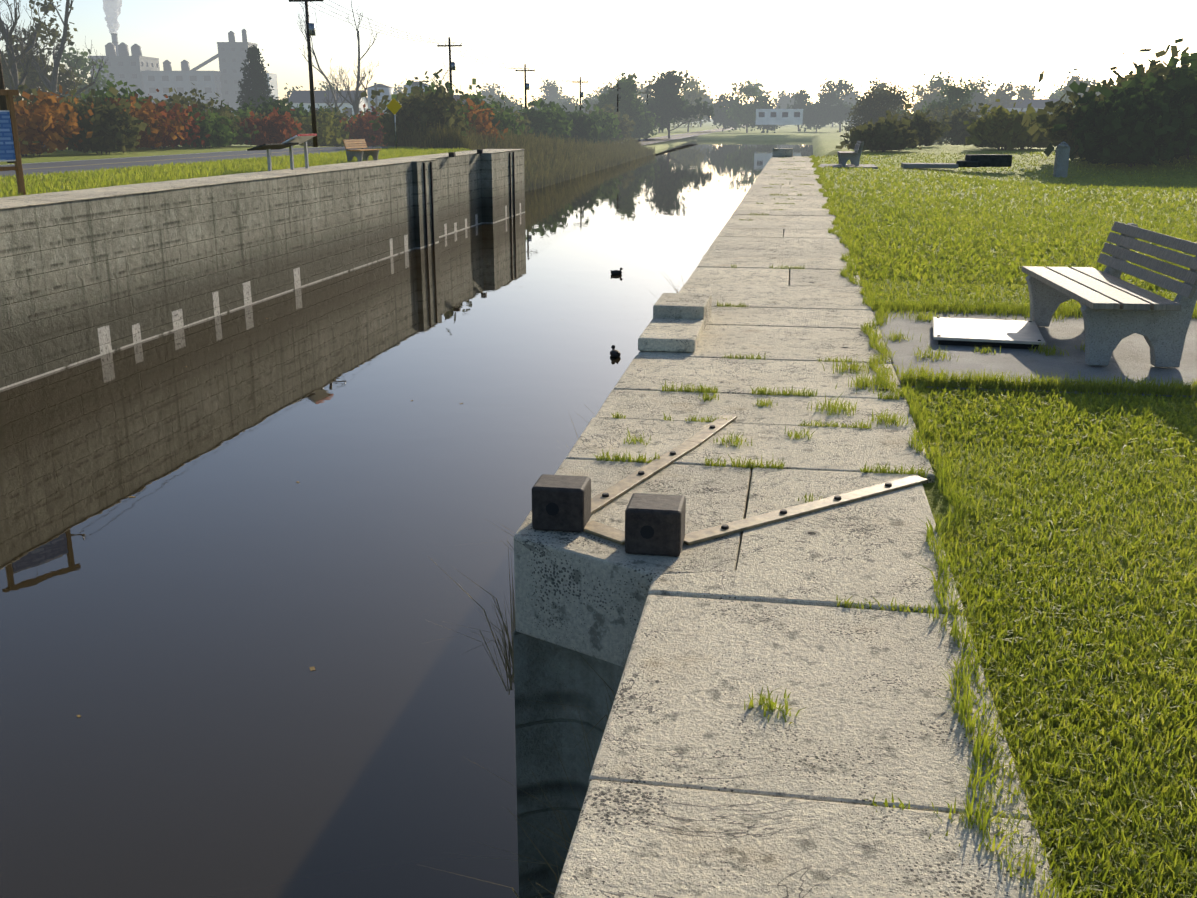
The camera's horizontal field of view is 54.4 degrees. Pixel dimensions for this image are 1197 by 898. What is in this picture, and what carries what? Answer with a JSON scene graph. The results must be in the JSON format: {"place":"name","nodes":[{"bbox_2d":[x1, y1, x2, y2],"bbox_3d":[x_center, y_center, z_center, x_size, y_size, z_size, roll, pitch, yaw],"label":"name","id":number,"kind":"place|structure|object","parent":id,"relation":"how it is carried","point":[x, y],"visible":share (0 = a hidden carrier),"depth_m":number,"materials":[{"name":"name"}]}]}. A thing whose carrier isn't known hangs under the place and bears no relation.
{"place":"outdoors","nodes":[
{"label":"outdoors","id":0,"kind":"place"},
{"bbox_2d":[103,0,121,33],"bbox_3d":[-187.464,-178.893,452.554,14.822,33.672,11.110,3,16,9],"label":"steam plume","id":1,"kind":"object","parent":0,"point":[112,9],"visible":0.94,"depth_m":455.53,"materials":[{"name":"white"}]},
{"bbox_2d":[0,125,745,177],"bbox_3d":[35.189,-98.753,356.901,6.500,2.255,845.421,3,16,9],"label":"road","id":2,"kind":"structure","parent":0,"point":[63,166],"depth_m":49.55,"materials":[{"name":"grey asphalt"}]},
{"bbox_2d":[0,140,812,897],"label":"water","id":3,"kind":"structure","parent":0,"point":[198,606],"depth_m":13.72,"materials":[{"name":"brown liquid"}]},
{"bbox_2d":[610,268,621,357],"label":"ducks","id":4,"kind":"object","parent":3,"relation":"on","point":[614,352],"visible":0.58,"depth_m":25.18,"materials":[{"name":"black"}]},
{"bbox_2d":[0,119,1196,897],"bbox_3d":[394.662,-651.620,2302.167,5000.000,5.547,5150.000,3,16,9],"label":"ground","id":5,"kind":"structure","parent":0,"point":[826,139],"depth_m":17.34,"materials":[{"name":"green plant"}]},
{"bbox_2d":[0,89,25,195],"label":"interpretive sign","id":6,"kind":"object","parent":5,"relation":"on","point":[9,146],"visible":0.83,"depth_m":25.11,"materials":[{"name":"blue wood"}]},
{"bbox_2d":[0,0,38,92],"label":"bare tree","id":7,"kind":"object","parent":5,"relation":"on","point":[11,69],"visible":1,"depth_m":73.11,"materials":[{"name":"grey plant"}]},
{"bbox_2d":[13,84,68,138],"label":"shrub","id":8,"kind":"object","parent":5,"relation":"on","point":[21,88],"visible":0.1,"depth_m":56.24,"materials":[{"name":"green plant"}]},
{"bbox_2d":[0,0,90,102],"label":"thin tree","id":9,"kind":"object","parent":5,"relation":"on","point":[33,80],"visible":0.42,"depth_m":104.84,"materials":[{"name":"green plant"}]},
{"bbox_2d":[13,91,93,156],"bbox_3d":[-25.450,-14.576,52.038,5.374,3.117,5.317,-6,17,-21],"label":"shrub","id":10,"kind":"object","parent":5,"relation":"on","point":[40,124],"visible":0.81,"depth_m":51.55,"materials":[{"name":"orange plant"}]},
{"bbox_2d":[18,0,107,146],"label":"bare tree","id":11,"kind":"object","parent":5,"relation":"on","point":[51,85],"visible":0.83,"depth_m":85.72,"materials":[{"name":"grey plant"}]},
{"bbox_2d":[24,84,107,150],"bbox_3d":[-27.978,-17.207,60.629,6.654,3.465,4.680,-7,17,-23],"label":"shrub","id":12,"kind":"object","parent":5,"relation":"on","point":[60,91],"depth_m":60.09,"materials":[{"name":"green plant"}]},
{"bbox_2d":[56,47,115,102],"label":"tree","id":13,"kind":"object","parent":5,"relation":"on","point":[83,66],"visible":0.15,"depth_m":166.19,"materials":[{"name":"green plant"}]},
{"bbox_2d":[55,86,150,153],"bbox_3d":[-23.866,-15.689,55.731,4.818,3.238,4.581,3,16,9],"label":"shrub","id":14,"kind":"object","parent":5,"relation":"on","point":[111,129],"visible":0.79,"depth_m":55.15,"materials":[{"name":"green plant"}]},
{"bbox_2d":[61,80,165,113],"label":"shrub","id":15,"kind":"object","parent":5,"relation":"on","point":[103,95],"visible":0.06,"depth_m":63.82,"materials":[{"name":"green plant"}]},
{"bbox_2d":[109,96,189,150],"bbox_3d":[-24.781,-16.986,60.949,4.628,2.851,5.327,10,18,30],"label":"shrub","id":16,"kind":"object","parent":5,"relation":"on","point":[144,113],"visible":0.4,"depth_m":60.89,"materials":[{"name":"orange plant"}]},
{"bbox_2d":[117,89,210,148],"bbox_3d":[-24.591,-18.207,63.939,5.797,3.570,6.880,-8,18,-26],"label":"shrub","id":17,"kind":"object","parent":5,"relation":"on","point":[166,140],"visible":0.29,"depth_m":64.03,"materials":[{"name":"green plant"}]},
{"bbox_2d":[148,93,192,147],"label":"shrub","id":18,"kind":"object","parent":5,"relation":"on","point":[176,97],"depth_m":67.78,"materials":[{"name":"green plant"}]},
{"bbox_2d":[88,29,278,115],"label":"industrial plant","id":19,"kind":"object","parent":5,"relation":"on","point":[145,75],"visible":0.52,"depth_m":414.72,"materials":[{"name":"concrete"}]},
{"bbox_2d":[153,83,245,131],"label":"shrub","id":20,"kind":"object","parent":5,"relation":"on","point":[202,106],"visible":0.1,"depth_m":72.39,"materials":[{"name":"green plant"}]},
{"bbox_2d":[165,107,258,147],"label":"shrub","id":21,"kind":"object","parent":5,"relation":"on","point":[220,133],"visible":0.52,"depth_m":66.40,"materials":[{"name":"green plant"}]},
{"bbox_2d":[193,106,256,146],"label":"shrub","id":22,"kind":"object","parent":5,"relation":"on","point":[240,138],"visible":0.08,"depth_m":71.03,"materials":[{"name":"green plant"}]},
{"bbox_2d":[206,100,250,145],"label":"shrub","id":23,"kind":"object","parent":5,"relation":"on","point":[241,112],"visible":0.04,"depth_m":78.17,"materials":[{"name":"green plant"}]},
{"bbox_2d":[236,45,275,112],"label":"spruce","id":24,"kind":"object","parent":5,"relation":"on","point":[255,83],"visible":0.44,"depth_m":141.19,"materials":[{"name":"green plant"}]},
{"bbox_2d":[0,149,524,389],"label":"canal wall","id":25,"kind":"structure","parent":5,"relation":"on","point":[81,281],"depth_m":29.24,"materials":[{"name":"concrete"}]},
{"bbox_2d":[0,149,524,209],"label":"coping","id":26,"kind":"object","parent":25,"relation":"on","point":[48,198],"visible":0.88,"depth_m":30.27,"materials":[{"name":"concrete"}]},
{"bbox_2d":[247,134,316,170],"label":"lectern panels","id":27,"kind":"object","parent":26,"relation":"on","point":[297,139],"visible":0.88,"depth_m":37.51,"materials":[{"name":"metal"}]},
{"bbox_2d":[220,95,307,119],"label":"shrub","id":28,"kind":"object","parent":5,"relation":"on","point":[271,105],"visible":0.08,"depth_m":81.97,"materials":[{"name":"green plant"}]},
{"bbox_2d":[236,107,301,145],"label":"shrub","id":29,"kind":"object","parent":5,"relation":"on","point":[273,128],"visible":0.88,"depth_m":73.11,"materials":[{"name":"red plant"}]},
{"bbox_2d":[237,109,317,145],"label":"shrub","id":30,"kind":"object","parent":5,"relation":"on","point":[295,118],"visible":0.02,"depth_m":76.51,"materials":[{"name":"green plant"}]},
{"bbox_2d":[286,101,343,145],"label":"shrub","id":31,"kind":"object","parent":5,"relation":"on","point":[327,110],"visible":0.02,"depth_m":89.16,"materials":[{"name":"green plant"}]},
{"bbox_2d":[292,116,343,145],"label":"shrub","id":32,"kind":"object","parent":5,"relation":"on","point":[322,135],"visible":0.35,"depth_m":81.57,"materials":[{"name":"green plant"}]},
{"bbox_2d":[297,2,348,114],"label":"bare tree","id":33,"kind":"object","parent":5,"relation":"on","point":[332,90],"visible":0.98,"depth_m":149.12,"materials":[{"name":"brown plant"}]},
{"bbox_2d":[0,0,647,162],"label":"utility poles","id":34,"kind":"object","parent":5,"relation":"on","point":[310,29],"visible":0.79,"depth_m":72.49,"materials":[{"name":"wood"}]},
{"bbox_2d":[299,106,353,146],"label":"shrub","id":35,"kind":"object","parent":5,"relation":"on","point":[329,119],"visible":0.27,"depth_m":84.54,"materials":[{"name":"green plant"}]},
{"bbox_2d":[288,90,367,117],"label":"shed","id":36,"kind":"structure","parent":5,"relation":"on","point":[296,97],"depth_m":238.83,"materials":[{"name":"white metal"}]},
{"bbox_2d":[307,103,357,146],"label":"shrub","id":37,"kind":"object","parent":5,"relation":"on","point":[341,115],"visible":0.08,"depth_m":92.34,"materials":[{"name":"green plant"}]},
{"bbox_2d":[332,1,385,114],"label":"bare tree","id":38,"kind":"object","parent":5,"relation":"on","point":[356,103],"visible":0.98,"depth_m":119.65,"materials":[{"name":"brown plant"}]},
{"bbox_2d":[343,139,380,161],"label":"bench","id":39,"kind":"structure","parent":5,"relation":"on","point":[362,153],"depth_m":45.09,"materials":[{"name":"wood"}]},
{"bbox_2d":[340,104,387,146],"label":"shrub","id":40,"kind":"object","parent":5,"relation":"on","point":[363,130],"visible":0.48,"depth_m":89.33,"materials":[{"name":"red plant"}]},
{"bbox_2d":[386,98,401,148],"bbox_3d":[-10.778,-17.217,61.682,0.877,2.688,0.092,3,16,9],"label":"diamond road sign","id":41,"kind":"object","parent":5,"relation":"on","point":[393,106],"visible":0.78,"depth_m":61.42,"materials":[{"name":"metal"}]},
{"bbox_2d":[367,80,428,115],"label":"storage tanks","id":42,"kind":"object","parent":5,"relation":"on","point":[388,90],"visible":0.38,"depth_m":236.17,"materials":[{"name":"white metal"}]},
{"bbox_2d":[361,69,476,146],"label":"bank shrub","id":43,"kind":"object","parent":5,"relation":"on","point":[417,108],"visible":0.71,"depth_m":66.73,"materials":[{"name":"green plant"}]},
{"bbox_2d":[369,71,478,140],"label":"bank shrub","id":44,"kind":"object","parent":5,"relation":"on","point":[431,86],"visible":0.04,"depth_m":72.96,"materials":[{"name":"green plant"}]},
{"bbox_2d":[454,97,507,143],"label":"bank shrub","id":45,"kind":"object","parent":5,"relation":"on","point":[481,125],"visible":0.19,"depth_m":80.44,"materials":[{"name":"orange plant"}]},
{"bbox_2d":[475,83,503,102],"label":"tree","id":46,"kind":"object","parent":5,"relation":"on","point":[492,90],"visible":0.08,"depth_m":483.92,"materials":[{"name":"green plant"}]},
{"bbox_2d":[452,78,532,138],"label":"bank shrub","id":47,"kind":"object","parent":5,"relation":"on","point":[505,119],"visible":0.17,"depth_m":90.06,"materials":[{"name":"green plant"}]},
{"bbox_2d":[492,91,524,115],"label":"tree","id":48,"kind":"object","parent":5,"relation":"on","point":[509,103],"visible":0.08,"depth_m":307.60,"materials":[{"name":"green plant"}]},
{"bbox_2d":[488,94,539,139],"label":"bank shrub","id":49,"kind":"object","parent":5,"relation":"on","point":[527,127],"depth_m":101.22,"materials":[{"name":"green plant"}]},
{"bbox_2d":[397,119,655,191],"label":"reed bed","id":50,"kind":"object","parent":5,"relation":"on","point":[612,154],"visible":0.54,"depth_m":92.78,"materials":[{"name":"plant"}]},
{"bbox_2d":[515,98,573,143],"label":"bank shrub","id":51,"kind":"object","parent":5,"relation":"on","point":[544,119],"visible":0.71,"depth_m":115.05,"materials":[{"name":"green plant"}]},
{"bbox_2d":[538,79,575,105],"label":"tree","id":52,"kind":"object","parent":5,"relation":"on","point":[552,94],"visible":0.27,"depth_m":495.75,"materials":[{"name":"green plant"}]},
{"bbox_2d":[548,95,584,112],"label":"tree","id":53,"kind":"object","parent":5,"relation":"on","point":[570,107],"visible":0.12,"depth_m":350.50,"materials":[{"name":"green plant"}]},
{"bbox_2d":[513,629,624,897],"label":"canal wall","id":54,"kind":"structure","parent":5,"relation":"on","point":[543,669],"depth_m":5.09,"materials":[{"name":"concrete"}]},
{"bbox_2d":[514,148,1058,897],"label":"coping","id":55,"kind":"object","parent":54,"relation":"on","point":[704,782],"visible":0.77,"depth_m":4.04,"materials":[{"name":"concrete"}]},
{"bbox_2d":[417,250,703,897],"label":"dry wall weeds","id":56,"kind":"object","parent":55,"relation":"attached to","point":[510,676],"visible":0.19,"depth_m":5.10,"materials":[{"name":"plant"}]},
{"bbox_2d":[532,414,927,555],"bbox_3d":[0.763,0.078,5.415,1.339,0.190,2.204,9,18,28],"label":"iron gate anchor","id":57,"kind":"object","parent":55,"relation":"on","point":[654,524],"visible":1,"depth_m":4.80,"materials":[{"name":"black metal"}]},
{"bbox_2d":[555,99,609,144],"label":"bank shrub","id":58,"kind":"object","parent":5,"relation":"on","point":[582,128],"visible":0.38,"depth_m":131.29,"materials":[{"name":"green plant"}]},
{"bbox_2d":[572,85,609,109],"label":"tree","id":59,"kind":"object","parent":5,"relation":"on","point":[591,97],"visible":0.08,"depth_m":485.33,"materials":[{"name":"green plant"}]},
{"bbox_2d":[573,104,622,144],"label":"bank shrub","id":60,"kind":"object","parent":5,"relation":"on","point":[611,132],"visible":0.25,"depth_m":150.10,"materials":[{"name":"green plant"}]},
{"bbox_2d":[582,104,635,142],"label":"bank shrub","id":61,"kind":"object","parent":5,"relation":"on","point":[625,129],"visible":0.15,"depth_m":173.50,"materials":[{"name":"green plant"}]},
{"bbox_2d":[593,72,647,129],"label":"tree","id":62,"kind":"object","parent":5,"relation":"on","point":[629,105],"visible":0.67,"depth_m":194.98,"materials":[{"name":"green plant"}]},
{"bbox_2d":[627,96,660,139],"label":"bank shrub","id":63,"kind":"object","parent":5,"relation":"on","point":[644,123],"visible":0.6,"depth_m":203.47,"materials":[{"name":"green plant"}]},
{"bbox_2d":[642,69,721,138],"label":"tree","id":64,"kind":"object","parent":5,"relation":"on","point":[667,103],"visible":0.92,"depth_m":220.18,"materials":[{"name":"green plant"}]},
{"bbox_2d":[672,76,711,131],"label":"tree","id":65,"kind":"object","parent":5,"relation":"on","point":[694,94],"visible":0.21,"depth_m":334.37,"materials":[{"name":"green plant"}]},
{"bbox_2d":[682,77,713,126],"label":"tree","id":66,"kind":"object","parent":5,"relation":"on","point":[708,99],"visible":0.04,"depth_m":499.77,"materials":[{"name":"green plant"}]},
{"bbox_2d":[706,92,744,131],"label":"tree","id":67,"kind":"object","parent":5,"relation":"on","point":[720,116],"visible":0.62,"depth_m":335.69,"materials":[{"name":"green plant"}]},
{"bbox_2d":[722,78,768,132],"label":"tree","id":68,"kind":"object","parent":5,"relation":"on","point":[737,110],"visible":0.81,"depth_m":308.05,"materials":[{"name":"green plant"}]},
{"bbox_2d":[743,91,780,132],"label":"tree","id":69,"kind":"object","parent":5,"relation":"on","point":[765,99],"visible":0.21,"depth_m":309.21,"materials":[{"name":"green plant"}]},
{"bbox_2d":[755,109,802,124],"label":"white building","id":70,"kind":"structure","parent":5,"relation":"on","point":[779,116],"depth_m":274.87,"materials":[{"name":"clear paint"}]},
{"bbox_2d":[772,90,797,125],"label":"tree","id":71,"kind":"object","parent":5,"relation":"on","point":[784,100],"visible":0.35,"depth_m":553.43,"materials":[{"name":"green plant"}]},
{"bbox_2d":[786,89,813,131],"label":"tree","id":72,"kind":"object","parent":5,"relation":"on","point":[802,96],"visible":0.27,"depth_m":338.69,"materials":[{"name":"green plant"}]},
{"bbox_2d":[795,86,845,131],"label":"tree","id":73,"kind":"object","parent":5,"relation":"on","point":[817,114],"visible":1,"depth_m":330.14,"materials":[{"name":"green plant"}]},
{"bbox_2d":[820,78,854,131],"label":"tree","id":74,"kind":"object","parent":5,"relation":"on","point":[840,110],"visible":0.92,"depth_m":330.94,"materials":[{"name":"green plant"}]},
{"bbox_2d":[840,89,864,125],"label":"tree","id":75,"kind":"object","parent":5,"relation":"on","point":[853,101],"visible":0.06,"depth_m":503.51,"materials":[{"name":"green plant"}]},
{"bbox_2d":[836,113,922,151],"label":"field bush","id":76,"kind":"object","parent":5,"relation":"on","point":[890,134],"visible":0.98,"depth_m":57.66,"materials":[{"name":"green plant"}]},
{"bbox_2d":[818,163,957,168],"bbox_3d":[10.413,-10.184,41.879,4.950,0.150,2.700,3,16,9],"label":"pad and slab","id":77,"kind":"object","parent":5,"relation":"on","point":[928,165],"visible":0.73,"depth_m":41.84,"materials":[{"name":"concrete"}]},
{"bbox_2d":[837,141,863,165],"bbox_3d":[9.061,-10.648,41.886,0.811,0.839,1.900,2,16,7],"label":"bench","id":78,"kind":"object","parent":77,"relation":"on","point":[844,157],"visible":1,"depth_m":41.21,"materials":[{"name":"concrete"}]},
{"bbox_2d":[837,77,956,147],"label":"tree","id":79,"kind":"object","parent":5,"relation":"on","point":[873,105],"visible":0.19,"depth_m":137.81,"materials":[{"name":"green plant"}]},
{"bbox_2d":[870,103,951,145],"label":"field bush","id":80,"kind":"object","parent":5,"relation":"on","point":[930,132],"visible":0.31,"depth_m":64.28,"materials":[{"name":"green plant"}]},
{"bbox_2d":[909,82,940,114],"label":"tree","id":81,"kind":"object","parent":5,"relation":"on","point":[919,92],"visible":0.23,"depth_m":298.41,"materials":[{"name":"green plant"}]},
{"bbox_2d":[892,76,979,144],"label":"tree","id":82,"kind":"object","parent":5,"relation":"on","point":[955,94],"visible":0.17,"depth_m":150.90,"materials":[{"name":"green plant"}]},
{"bbox_2d":[912,69,961,107],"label":"tree","id":83,"kind":"object","parent":5,"relation":"on","point":[939,82],"visible":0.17,"depth_m":301.45,"materials":[{"name":"green plant"}]},
{"bbox_2d":[934,102,993,144],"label":"field bush","id":84,"kind":"object","parent":5,"relation":"on","point":[957,133],"visible":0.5,"depth_m":88.49,"materials":[{"name":"green plant"}]},
{"bbox_2d":[959,74,996,117],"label":"tree","id":85,"kind":"object","parent":5,"relation":"on","point":[980,97],"visible":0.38,"depth_m":304.16,"materials":[{"name":"green plant"}]},
{"bbox_2d":[956,154,1011,166],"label":"dark stone blocks","id":86,"kind":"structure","parent":5,"relation":"on","point":[987,160],"depth_m":41.65,"materials":[{"name":"grey stone"}]},
{"bbox_2d":[963,99,1046,149],"bbox_3d":[20.385,-16.165,58.210,3.953,2.562,4.152,9,18,28],"label":"field bush","id":87,"kind":"object","parent":5,"relation":"on","point":[999,126],"visible":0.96,"depth_m":57.20,"materials":[{"name":"green plant"}]},
{"bbox_2d":[984,80,1026,112],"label":"tree","id":88,"kind":"object","parent":5,"relation":"on","point":[1006,96],"visible":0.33,"depth_m":302.38,"materials":[{"name":"green plant"}]},
{"bbox_2d":[1014,84,1040,98],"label":"tree","id":89,"kind":"object","parent":5,"relation":"on","point":[1028,93],"visible":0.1,"depth_m":316.18,"materials":[{"name":"green plant"}]},
{"bbox_2d":[1002,99,1059,113],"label":"building","id":90,"kind":"structure","parent":5,"relation":"on","point":[1036,104],"depth_m":300.74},
{"bbox_2d":[1004,103,1058,148],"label":"field bush","id":91,"kind":"object","parent":5,"relation":"on","point":[1045,144],"visible":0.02,"depth_m":58.69,"materials":[{"name":"green plant"}]},
{"bbox_2d":[873,309,1196,397],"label":"bench pad","id":92,"kind":"object","parent":5,"relation":"on","point":[1131,355],"visible":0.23,"depth_m":8.43,"materials":[{"name":"concrete"}]},
{"bbox_2d":[595,155,1196,897],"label":"grass","id":93,"kind":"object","parent":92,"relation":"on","point":[983,381],"visible":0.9,"depth_m":6.64,"materials":[{"name":"green plant"}]},
{"bbox_2d":[933,317,1044,348],"bbox_3d":[3.048,-0.917,9.162,0.800,0.072,0.950,4,16,15],"label":"ground plaque","id":94,"kind":"object","parent":92,"relation":"on","point":[989,333],"visible":0.98,"depth_m":8.95,"materials":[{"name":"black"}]},
{"bbox_2d":[1022,221,1196,367],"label":"bench","id":95,"kind":"object","parent":92,"relation":"on","point":[1115,309],"visible":1,"depth_m":8.07,"materials":[{"name":"concrete"}]},
{"bbox_2d":[1040,80,1074,114],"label":"tree","id":96,"kind":"object","parent":5,"relation":"on","point":[1064,89],"visible":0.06,"depth_m":293.44,"materials":[{"name":"green plant"}]},
{"bbox_2d":[1053,142,1069,176],"bbox_3d":[16.332,-10.165,41.026,0.480,1.300,0.480,3,16,9],"label":"stone post","id":97,"kind":"object","parent":5,"relation":"on","point":[1062,154],"visible":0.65,"depth_m":40.85,"materials":[{"name":"stone"}]},
{"bbox_2d":[1021,71,1117,157],"bbox_3d":[19.027,-12.901,45.290,5.239,3.491,4.756,-13,20,-38],"label":"thicket","id":98,"kind":"object","parent":5,"relation":"on","point":[1046,119],"visible":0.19,"depth_m":44.81,"materials":[{"name":"green plant"}]},
{"bbox_2d":[1064,68,1088,107],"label":"tree","id":99,"kind":"object","parent":5,"relation":"on","point":[1076,80],"visible":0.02,"depth_m":314.24,"materials":[{"name":"green plant"}]},
{"bbox_2d":[1044,66,1196,166],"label":"thicket","id":100,"kind":"object","parent":5,"relation":"on","point":[1121,126],"visible":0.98,"depth_m":41.91,"materials":[{"name":"green plant"}]},
{"bbox_2d":[1052,44,1189,146],"bbox_3d":[22.176,-13.832,46.424,6.902,4.241,7.246,14,21,40],"label":"thicket","id":101,"kind":"object","parent":5,"relation":"on","point":[1158,69],"visible":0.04,"depth_m":44.75,"materials":[{"name":"green plant"}]},
{"bbox_2d":[1111,38,1196,159],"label":"thicket","id":102,"kind":"object","parent":5,"relation":"on","point":[1188,76],"visible":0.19,"depth_m":42.80,"materials":[{"name":"green plant"}]},
{"bbox_2d":[0,0,1196,118],"label":"sky","id":103,"kind":"structure","parent":0,"point":[792,46],"materials":[{"name":"white"}]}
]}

